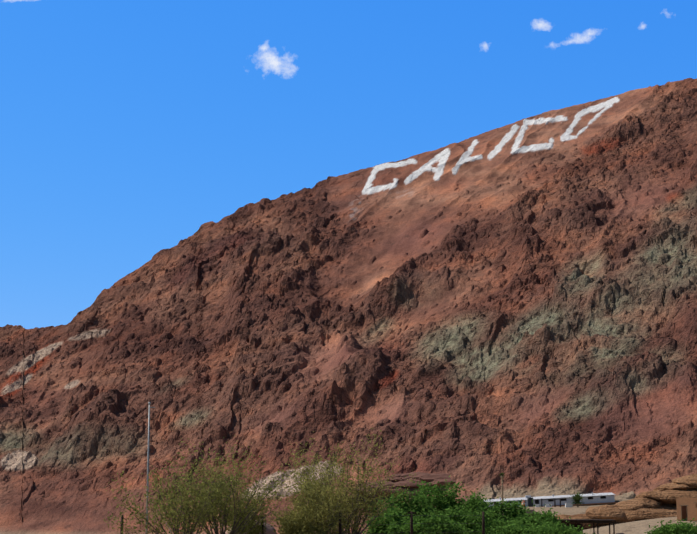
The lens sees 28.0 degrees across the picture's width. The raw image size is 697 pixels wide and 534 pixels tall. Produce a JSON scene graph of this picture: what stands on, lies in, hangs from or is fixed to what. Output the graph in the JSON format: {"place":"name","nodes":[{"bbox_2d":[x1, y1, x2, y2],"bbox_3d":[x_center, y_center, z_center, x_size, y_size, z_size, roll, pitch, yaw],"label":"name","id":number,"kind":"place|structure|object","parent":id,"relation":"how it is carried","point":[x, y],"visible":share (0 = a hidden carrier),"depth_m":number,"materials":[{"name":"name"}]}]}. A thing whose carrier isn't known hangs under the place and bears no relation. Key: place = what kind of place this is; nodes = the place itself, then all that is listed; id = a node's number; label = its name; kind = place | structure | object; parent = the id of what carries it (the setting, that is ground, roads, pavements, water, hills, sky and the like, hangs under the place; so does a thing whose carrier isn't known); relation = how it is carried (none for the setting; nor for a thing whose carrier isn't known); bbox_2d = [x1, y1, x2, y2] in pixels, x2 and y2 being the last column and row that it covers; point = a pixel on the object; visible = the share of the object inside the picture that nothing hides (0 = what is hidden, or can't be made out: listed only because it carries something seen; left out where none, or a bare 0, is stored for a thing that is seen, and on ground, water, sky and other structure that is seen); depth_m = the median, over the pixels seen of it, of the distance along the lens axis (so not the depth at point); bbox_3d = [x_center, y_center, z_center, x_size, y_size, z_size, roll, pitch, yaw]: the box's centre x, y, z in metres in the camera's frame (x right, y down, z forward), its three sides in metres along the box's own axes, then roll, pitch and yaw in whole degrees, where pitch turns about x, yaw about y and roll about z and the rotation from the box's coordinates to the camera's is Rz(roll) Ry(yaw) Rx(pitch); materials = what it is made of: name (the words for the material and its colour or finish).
{"place":"outdoors","nodes":[
{"label":"outdoors","id":0,"kind":"place"},
{"bbox_2d":[0,78,696,533],"bbox_3d":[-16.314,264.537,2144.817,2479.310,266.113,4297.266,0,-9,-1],"label":"terrain","id":1,"kind":"structure","parent":0,"point":[516,304],"depth_m":541.22,"materials":[{"name":"brown stone"}]},
{"bbox_2d":[146,402,154,532],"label":"utility pole","id":2,"kind":"object","parent":1,"relation":"on","point":[149,403],"visible":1,"depth_m":59.40,"materials":[{"name":"silver metal"}]},
{"bbox_2d":[104,437,237,533],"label":"shrub","id":3,"kind":"object","parent":1,"relation":"on","point":[174,513],"visible":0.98,"depth_m":51.05,"materials":[{"name":"green plant"}]},
{"bbox_2d":[145,438,301,533],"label":"shrub","id":4,"kind":"object","parent":1,"relation":"on","point":[237,513],"visible":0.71,"depth_m":53.45,"materials":[{"name":"green plant"}]},
{"bbox_2d":[216,474,273,533],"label":"shrub","id":5,"kind":"object","parent":1,"relation":"on","point":[257,531],"visible":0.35,"depth_m":55.53,"materials":[{"name":"green plant"}]},
{"bbox_2d":[225,520,276,533],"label":"pale boulder","id":6,"kind":"object","parent":1,"relation":"on","point":[269,529],"visible":0.19,"depth_m":63.45,"materials":[{"name":"grey stone"}]},
{"bbox_2d":[269,500,334,533],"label":"shrub","id":7,"kind":"object","parent":1,"relation":"on","point":[295,523],"visible":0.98,"depth_m":53.92,"materials":[{"name":"green plant"}]},
{"bbox_2d":[120,511,484,533],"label":"fence","id":8,"kind":"object","parent":1,"relation":"on","point":[411,523],"visible":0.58,"depth_m":57.52,"materials":[{"name":"brown wood"}]},
{"bbox_2d":[274,468,361,533],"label":"shrub","id":9,"kind":"object","parent":1,"relation":"on","point":[310,499],"visible":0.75,"depth_m":55.31,"materials":[{"name":"green plant"}]},
{"bbox_2d":[257,429,385,533],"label":"shrub","id":10,"kind":"object","parent":1,"relation":"on","point":[355,506],"visible":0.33,"depth_m":58.49,"materials":[{"name":"green plant"}]},
{"bbox_2d":[290,430,415,533],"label":"shrub","id":11,"kind":"object","parent":1,"relation":"on","point":[351,488],"visible":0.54,"depth_m":59.60,"materials":[{"name":"green plant"}]},
{"bbox_2d":[361,500,409,533],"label":"bush","id":12,"kind":"object","parent":1,"relation":"on","point":[390,517],"visible":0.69,"depth_m":109.44,"materials":[{"name":"green plant"}]},
{"bbox_2d":[348,472,455,507],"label":"rock outcrop","id":13,"kind":"object","parent":1,"relation":"on","point":[403,481],"visible":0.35,"depth_m":428.55,"materials":[{"name":"brown stone"}]},
{"bbox_2d":[364,487,445,524],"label":"bush","id":14,"kind":"object","parent":1,"relation":"on","point":[413,501],"visible":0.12,"depth_m":115.90,"materials":[{"name":"green plant"}]},
{"bbox_2d":[385,504,471,533],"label":"shrub","id":15,"kind":"object","parent":1,"relation":"on","point":[434,524],"visible":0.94,"depth_m":101.99,"materials":[{"name":"green plant"}]},
{"bbox_2d":[412,475,484,524],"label":"bush","id":16,"kind":"object","parent":1,"relation":"on","point":[442,502],"visible":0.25,"depth_m":120.70,"materials":[{"name":"green plant"}]},
{"bbox_2d":[432,504,542,533],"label":"shrub","id":17,"kind":"object","parent":1,"relation":"on","point":[475,521],"visible":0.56,"depth_m":107.29,"materials":[{"name":"green plant"}]},
{"bbox_2d":[499,473,504,502],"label":"utility pole","id":18,"kind":"object","parent":1,"relation":"on","point":[502,477],"visible":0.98,"depth_m":367.95,"materials":[{"name":"brown wood"}]},
{"bbox_2d":[472,494,533,523],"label":"bush","id":19,"kind":"object","parent":1,"relation":"on","point":[511,510],"visible":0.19,"depth_m":118.33,"materials":[{"name":"green plant"}]},
{"bbox_2d":[521,498,532,506],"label":"barrel and bin","id":20,"kind":"object","parent":1,"relation":"on","point":[530,503],"visible":0.69,"depth_m":373.31,"materials":[{"name":"grey metal"}]},
{"bbox_2d":[510,504,568,525],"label":"bush","id":21,"kind":"object","parent":1,"relation":"on","point":[548,517],"visible":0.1,"depth_m":114.19,"materials":[{"name":"green plant"}]},
{"bbox_2d":[489,512,595,533],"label":"bush","id":22,"kind":"object","parent":1,"relation":"on","point":[549,528],"visible":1,"depth_m":97.46,"materials":[{"name":"green plant"}]},
{"bbox_2d":[483,492,615,509],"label":"long shed","id":23,"kind":"structure","parent":1,"relation":"on","point":[598,498],"depth_m":379.86,"materials":[{"name":"white metal"}]},
{"bbox_2d":[535,499,572,506],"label":"hitch rail and boxes","id":24,"kind":"object","parent":1,"relation":"on","point":[566,505],"visible":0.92,"depth_m":368.74,"materials":[{"name":"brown wood"}]},
{"bbox_2d":[570,491,586,506],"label":"tree","id":25,"kind":"object","parent":1,"relation":"on","point":[577,498],"visible":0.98,"depth_m":367.52,"materials":[{"name":"green plant"}]},
{"bbox_2d":[558,519,615,533],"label":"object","id":26,"kind":"object","parent":1,"relation":"on","point":[578,523],"visible":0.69,"depth_m":238.61,"materials":[{"name":"brown wood"}]},
{"bbox_2d":[557,473,696,529],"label":"sandstone outcrop","id":27,"kind":"object","parent":1,"relation":"on","point":[658,502],"visible":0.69,"depth_m":262.76,"materials":[{"name":"brown stone"}]},
{"bbox_2d":[644,518,696,533],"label":"bush","id":28,"kind":"object","parent":1,"relation":"on","point":[678,528],"visible":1,"depth_m":108.01,"materials":[{"name":"green plant"}]},
{"bbox_2d":[676,497,696,520],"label":"adobe building","id":29,"kind":"structure","parent":1,"relation":"on","point":[687,507],"depth_m":247.03,"materials":[{"name":"paint"}]},
{"bbox_2d":[0,0,696,328],"label":"sky","id":30,"kind":"structure","parent":0,"point":[128,127],"materials":[{"name":"blue"}]}
]}

